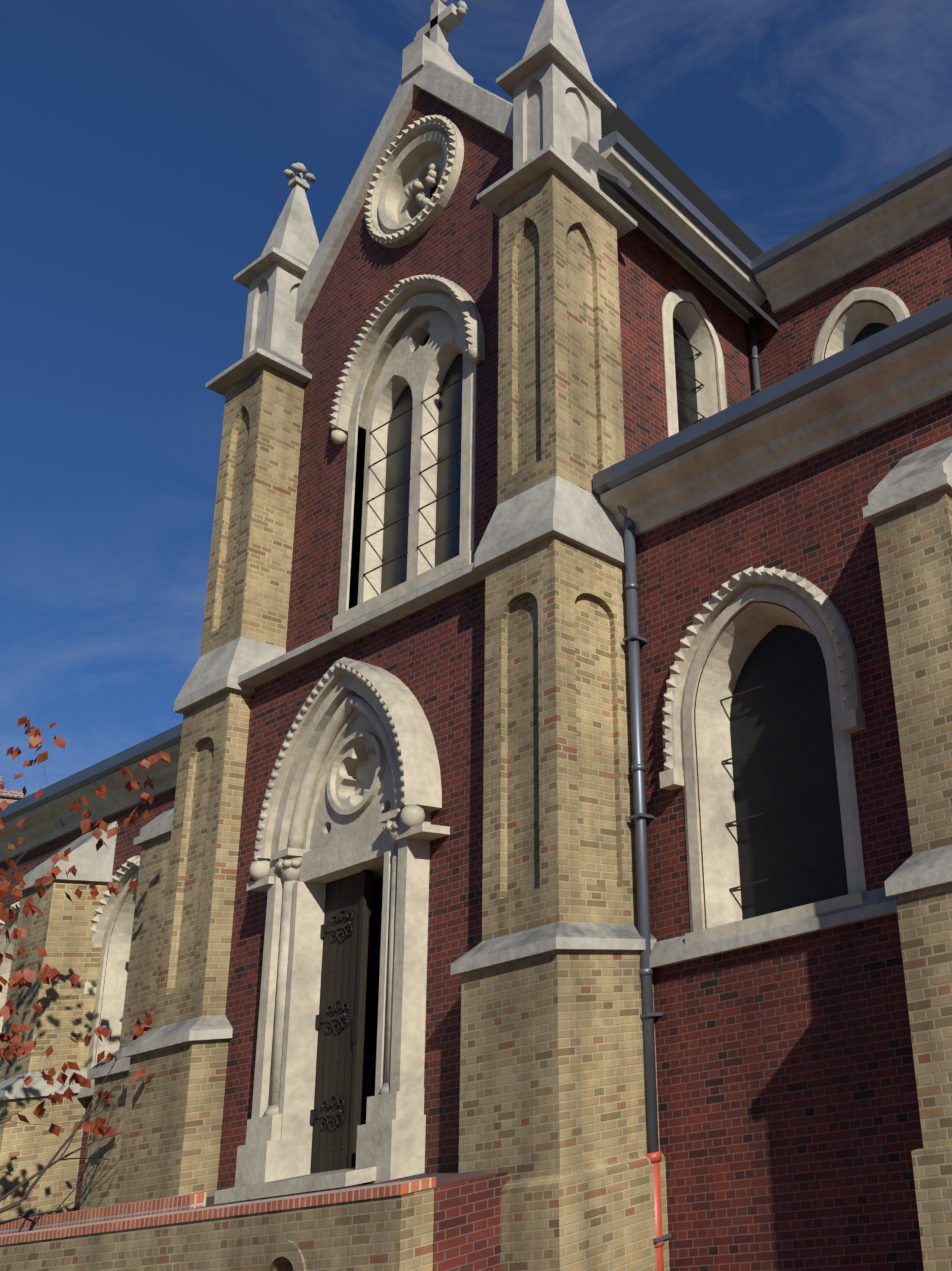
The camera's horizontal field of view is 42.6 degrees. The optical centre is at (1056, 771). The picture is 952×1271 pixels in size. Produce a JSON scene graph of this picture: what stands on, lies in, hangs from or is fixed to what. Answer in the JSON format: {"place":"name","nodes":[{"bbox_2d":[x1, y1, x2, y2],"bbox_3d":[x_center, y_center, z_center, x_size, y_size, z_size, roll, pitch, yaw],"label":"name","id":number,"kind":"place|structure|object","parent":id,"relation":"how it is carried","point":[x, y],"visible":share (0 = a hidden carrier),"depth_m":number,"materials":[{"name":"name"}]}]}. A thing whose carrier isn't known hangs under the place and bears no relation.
{"place":"outdoors","nodes":[
{"label":"outdoors","id":0,"kind":"place"},
{"bbox_2d":[0,776,23,803],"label":"house chimney","id":1,"kind":"object","parent":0,"point":[9,796],"visible":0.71,"depth_m":27.25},
{"bbox_2d":[0,888,153,1224],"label":"cherry tree","id":2,"kind":"object","parent":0,"point":[19,978],"depth_m":9.90,"materials":[{"name":"brown plant"}]},
{"bbox_2d":[115,162,318,1204],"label":"buttress","id":3,"kind":"structure","parent":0,"point":[171,1132],"depth_m":11.06,"materials":[{"name":"beige brick"}]},
{"bbox_2d":[0,1188,433,1270],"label":"ramp retaining wall","id":4,"kind":"structure","parent":0,"point":[391,1233],"depth_m":7.40,"materials":[{"name":"beige brick"}]},
{"bbox_2d":[0,1177,435,1244],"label":"ramp coping","id":5,"kind":"object","parent":4,"relation":"on","point":[133,1210],"visible":0.9,"depth_m":8.33,"materials":[{"name":"red brick"}]},
{"bbox_2d":[258,1239,305,1270],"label":"surround","id":6,"kind":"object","parent":4,"relation":"in","point":[290,1251],"depth_m":7.24,"materials":[{"name":"beige stone"}]},
{"bbox_2d":[206,1195,232,1205],"bbox_3d":[-13.196,6.330,10.960,11.500,1.530,0.520,-15,-16,21],"label":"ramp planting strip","id":7,"kind":"object","parent":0,"point":[209,1200],"visible":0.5,"depth_m":8.92,"materials":[{"name":"grey concrete"}]},
{"bbox_2d":[217,579,484,1192],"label":"facade wall","id":8,"kind":"structure","parent":0,"point":[431,657],"depth_m":9.66,"materials":[{"name":"red brick"}]},
{"bbox_2d":[237,562,484,686],"bbox_3d":[-7.804,-1.788,10.554,4.540,0.500,0.550,-15,-16,21],"label":"window sill ledge","id":9,"kind":"object","parent":8,"relation":"attached to","point":[419,599],"visible":0.35,"depth_m":10.24,"materials":[{"name":"beige stone"}]},
{"bbox_2d":[374,877,382,1095],"bbox_3d":[-7.090,1.524,10.078,1.700,5.320,0.780,-15,-16,21],"label":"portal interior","id":10,"kind":"object","parent":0,"point":[378,987],"depth_m":10.36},
{"bbox_2d":[432,1172,507,1270],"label":"brick wall","id":11,"kind":"structure","parent":0,"point":[467,1227],"depth_m":7.21,"materials":[{"name":"red brick"}]},
{"bbox_2d":[0,0,951,796],"label":"sky","id":12,"kind":"structure","parent":0,"point":[146,146],"materials":[{"name":"blue"}]},
{"label":"ground","id":13,"kind":"structure","parent":0,"visible":0},
{"bbox_2d":[0,1027,104,1125],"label":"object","id":14,"kind":"object","parent":13,"relation":"on","point":[33,1077],"visible":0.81,"depth_m":10.17,"materials":[{"name":"brown plant"}]},
{"bbox_2d":[0,1007,115,1138],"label":"tree leaves","id":15,"kind":"object","parent":14,"relation":"on","point":[98,1128],"visible":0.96,"depth_m":10.27,"materials":[{"name":"red plant"}]},
{"bbox_2d":[0,726,144,1003],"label":"tree branches","id":16,"kind":"object","parent":13,"relation":"on","point":[43,859],"visible":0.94,"depth_m":10.05,"materials":[{"name":"brown plant"}]},
{"bbox_2d":[0,716,169,1013],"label":"tree leaves","id":17,"kind":"object","parent":16,"relation":"on","point":[35,739],"visible":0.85,"depth_m":10.47,"materials":[{"name":"plant"}]},
{"bbox_2d":[0,788,175,1210],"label":"aisle wall","id":18,"kind":"structure","parent":13,"relation":"on","point":[114,990],"depth_m":12.94,"materials":[{"name":"red brick"}]},
{"bbox_2d":[0,902,19,954],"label":"window surround","id":19,"kind":"object","parent":18,"relation":"attached to","point":[10,925],"visible":0.08,"depth_m":14.01,"materials":[{"name":"stone"}]},
{"bbox_2d":[0,819,118,1221],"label":"buttress","id":20,"kind":"structure","parent":18,"relation":"attached to","point":[60,932],"depth_m":12.28,"materials":[{"name":"beige brick"}]},
{"bbox_2d":[77,1085,93,1097],"bbox_3d":[-20.402,6.255,15.232,23.500,0.240,0.150,-15,-16,21],"label":"window sill","id":21,"kind":"structure","parent":18,"relation":"attached to","point":[84,1092],"depth_m":12.17,"materials":[{"name":"stone"}]},
{"bbox_2d":[0,723,181,862],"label":"roof cornice","id":22,"kind":"structure","parent":18,"relation":"attached to","point":[69,791],"depth_m":13.33,"materials":[{"name":"stone"}]},
{"bbox_2d":[84,855,139,1084],"bbox_3d":[-12.628,2.625,12.428,1.940,3.062,0.220,-15,-16,21],"label":"window surround","id":23,"kind":"object","parent":18,"relation":"attached to","point":[105,917],"visible":0.38,"depth_m":12.81,"materials":[{"name":"stone"}]},
{"bbox_2d":[80,805,173,1209],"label":"buttress","id":24,"kind":"structure","parent":18,"relation":"attached to","point":[145,941],"depth_m":11.17,"materials":[{"name":"beige brick"}]},
{"bbox_2d":[2,1169,485,1234],"bbox_3d":[-11.599,5.857,10.080,15.240,1.470,0.900,-15,-16,21],"label":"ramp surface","id":25,"kind":"object","parent":13,"relation":"on","point":[447,1177],"visible":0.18,"depth_m":8.00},
{"bbox_2d":[286,90,512,652],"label":"brick wall","id":26,"kind":"structure","parent":13,"relation":"on","point":[457,242],"depth_m":12.01,"materials":[{"name":"red brick"}]},
{"bbox_2d":[214,657,449,1203],"bbox_3d":[-7.316,1.481,9.536,2.920,5.687,1.050,-15,-16,21],"label":"door surround","id":27,"kind":"object","parent":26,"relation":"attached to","point":[291,874],"visible":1,"depth_m":9.35,"materials":[{"name":"beige stone"}]},
{"bbox_2d":[310,869,372,1173],"bbox_3d":[-6.970,2.522,9.693,1.440,2.980,0.750,-15,-16,21],"label":"door leaf","id":28,"kind":"object","parent":27,"relation":"attached to","point":[343,1078],"visible":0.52,"depth_m":9.47,"materials":[{"name":"brown wood"}]},
{"bbox_2d":[310,885,357,1153],"bbox_3d":[-7.460,2.515,9.511,0.730,2.678,0.066,-15,-16,21],"label":"door ironwork","id":29,"kind":"object","parent":28,"relation":"attached to","point":[324,930],"depth_m":9.49,"materials":[{"name":"black metal"}]},
{"bbox_2d":[309,714,393,849],"bbox_3d":[-7.517,0.051,10.012,1.610,1.463,0.200,-15,-16,21],"label":"tympanum","id":30,"kind":"object","parent":27,"relation":"in","point":[355,773],"visible":0.48,"depth_m":10.02,"materials":[{"name":"beige stone"}]},
{"bbox_2d":[327,731,384,814],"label":"round molding","id":31,"kind":"structure","parent":30,"relation":"attached to","point":[367,800],"depth_m":9.87,"materials":[{"name":"beige stone"}]},
{"bbox_2d":[329,274,484,630],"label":"tall window","id":32,"kind":"structure","parent":26,"relation":"in","point":[452,299],"depth_m":11.62,"materials":[{"name":"beige stone"}]},
{"bbox_2d":[358,311,462,604],"bbox_3d":[-8.009,-4.091,11.622,2.100,4.070,0.200,-15,-16,21],"label":"window tracery","id":33,"kind":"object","parent":32,"relation":"attached to","point":[416,364],"depth_m":11.74,"materials":[{"name":"beige stone"}]},
{"bbox_2d":[363,377,462,575],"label":"window bars","id":34,"kind":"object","parent":32,"relation":"attached to","point":[453,383],"depth_m":11.41,"materials":[{"name":"black metal"}]},
{"bbox_2d":[364,115,463,247],"bbox_3d":[-8.556,-7.949,12.898,1.901,1.901,1.160,-15,-16,21],"label":"rose","id":35,"kind":"object","parent":26,"relation":"attached to","point":[406,145],"depth_m":12.52,"materials":[{"name":"beige stone"}]},
{"bbox_2d":[397,150,444,223],"bbox_3d":[-8.641,-7.988,12.709,1.260,1.260,0.180,-15,-16,21],"label":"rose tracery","id":36,"kind":"object","parent":35,"relation":"attached to","point":[408,209],"visible":0.23,"depth_m":12.80,"materials":[{"name":"beige stone"}]},
{"bbox_2d":[295,34,631,324],"bbox_3d":[-8.696,-8.382,12.842,6.490,4.102,0.730,-15,-16,21],"label":"gable coping","id":37,"kind":"object","parent":26,"relation":"attached to","point":[429,66],"visible":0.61,"depth_m":12.95,"materials":[{"name":"stone"}]},
{"bbox_2d":[413,0,467,61],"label":"gable cross","id":38,"kind":"object","parent":37,"relation":"on","point":[445,20],"visible":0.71,"depth_m":13.46,"materials":[{"name":"stone"}]},
{"bbox_2d":[450,0,669,1270],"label":"buttress","id":39,"kind":"structure","parent":26,"relation":"attached to","point":[552,1120],"depth_m":8.79,"materials":[{"name":"beige brick"}]},
{"bbox_2d":[617,227,754,458],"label":"transept wall","id":40,"kind":"structure","parent":26,"relation":"attached to","point":[652,274],"depth_m":11.83,"materials":[{"name":"red brick"}]},
{"bbox_2d":[598,131,766,323],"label":"roof cornice","id":41,"kind":"structure","parent":40,"relation":"attached to","point":[663,198],"depth_m":12.33,"materials":[{"name":"stone"}]},
{"bbox_2d":[673,318,697,431],"bbox_3d":[-5.254,-4.842,12.362,0.510,2.976,0.720,-15,-16,21],"label":"window pane","id":42,"kind":"structure","parent":40,"relation":"attached to","point":[685,383],"depth_m":12.50,"materials":[{"name":"black glass"}]},
{"bbox_2d":[662,289,726,436],"bbox_3d":[-4.758,-5.039,12.179,0.130,3.279,1.100,-15,-16,21],"label":"window frame","id":43,"kind":"object","parent":40,"relation":"attached to","point":[673,298],"visible":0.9,"depth_m":11.99,"materials":[{"name":"stone"}]},
{"bbox_2d":[673,330,705,420],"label":"window bars","id":44,"kind":"object","parent":43,"relation":"attached to","point":[690,376],"visible":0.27,"depth_m":12.45,"materials":[{"name":"black metal"}]},
{"bbox_2d":[596,168,778,329],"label":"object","id":45,"kind":"structure","parent":26,"relation":"attached to","point":[652,217],"depth_m":12.08,"materials":[{"name":"stone"}]},
{"bbox_2d":[352,102,767,1185],"bbox_3d":[-9.300,-0.106,16.134,45.000,15.300,7.980,-15,-16,21],"label":"dark interior","id":46,"kind":"object","parent":13,"relation":"on","point":[670,172],"depth_m":13.18,"materials":[{"name":"black"}]},
{"bbox_2d":[754,219,951,389],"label":"nave wall","id":47,"kind":"structure","parent":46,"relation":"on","point":[914,275],"depth_m":13.07,"materials":[{"name":"red brick"}]},
{"bbox_2d":[749,317,761,394],"bbox_3d":[-4.177,-4.689,13.085,0.135,4.270,0.178,-15,-16,21],"label":"downspout","id":48,"kind":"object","parent":47,"relation":"attached to","point":[755,359],"depth_m":13.40,"materials":[{"name":"metal"}]},
{"bbox_2d":[750,146,951,312],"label":"cornice","id":49,"kind":"structure","parent":47,"relation":"attached to","point":[901,209],"depth_m":12.85,"materials":[{"name":"beige stone"}]},
{"bbox_2d":[812,287,909,364],"bbox_3d":[-2.666,-5.521,12.656,1.680,2.799,0.130,-15,-16,21],"label":"window arch","id":50,"kind":"structure","parent":47,"relation":"attached to","point":[894,303],"depth_m":12.96,"materials":[{"name":"stone"}]},
{"bbox_2d":[851,323,889,345],"bbox_3d":[-2.424,-5.323,13.132,1.120,2.418,0.510,-15,-16,21],"label":"window pane","id":51,"kind":"structure","parent":47,"relation":"attached to","point":[868,330],"depth_m":13.17,"materials":[{"name":"black glass"}]},
{"bbox_2d":[601,486,671,1270],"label":"downspout","id":52,"kind":"object","parent":13,"relation":"on","point":[634,640],"visible":0.81,"depth_m":8.79,"materials":[{"name":"metal"}]},
{"bbox_2d":[635,393,951,1270],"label":"aisle wall","id":53,"kind":"structure","parent":13,"relation":"on","point":[789,1129],"depth_m":8.12,"materials":[{"name":"red brick"}]},
{"bbox_2d":[593,296,951,537],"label":"cornice","id":54,"kind":"structure","parent":53,"relation":"attached to","point":[893,372],"depth_m":8.94,"materials":[{"name":"stone"}]},
{"bbox_2d":[649,887,896,968],"bbox_3d":[1.460,0.300,6.592,12.000,0.240,0.150,-15,-16,21],"label":"window sill","id":55,"kind":"structure","parent":53,"relation":"attached to","point":[877,903],"depth_m":8.07,"materials":[{"name":"stone"}]},
{"bbox_2d":[659,566,866,944],"bbox_3d":[-2.795,-0.307,8.594,2.310,3.570,0.220,-15,-16,21],"label":"window surround","id":56,"kind":"object","parent":55,"relation":"on","point":[813,607],"visible":1,"depth_m":8.64,"materials":[{"name":"stone"}]},
{"bbox_2d":[720,663,844,889],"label":"window bars","id":57,"kind":"object","parent":56,"relation":"attached to","point":[772,745],"visible":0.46,"depth_m":8.81,"materials":[{"name":"black metal"}]},
{"bbox_2d":[730,625,847,919],"bbox_3d":[-2.493,-0.037,9.172,1.520,3.088,0.540,-15,-16,21],"label":"window pane","id":58,"kind":"structure","parent":53,"relation":"attached to","point":[802,836],"depth_m":8.92,"materials":[{"name":"black glass"}]},
{"bbox_2d":[862,436,951,1270],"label":"buttress","id":59,"kind":"structure","parent":53,"relation":"attached to","point":[914,544],"depth_m":7.02,"materials":[{"name":"beige brick"}]}
]}

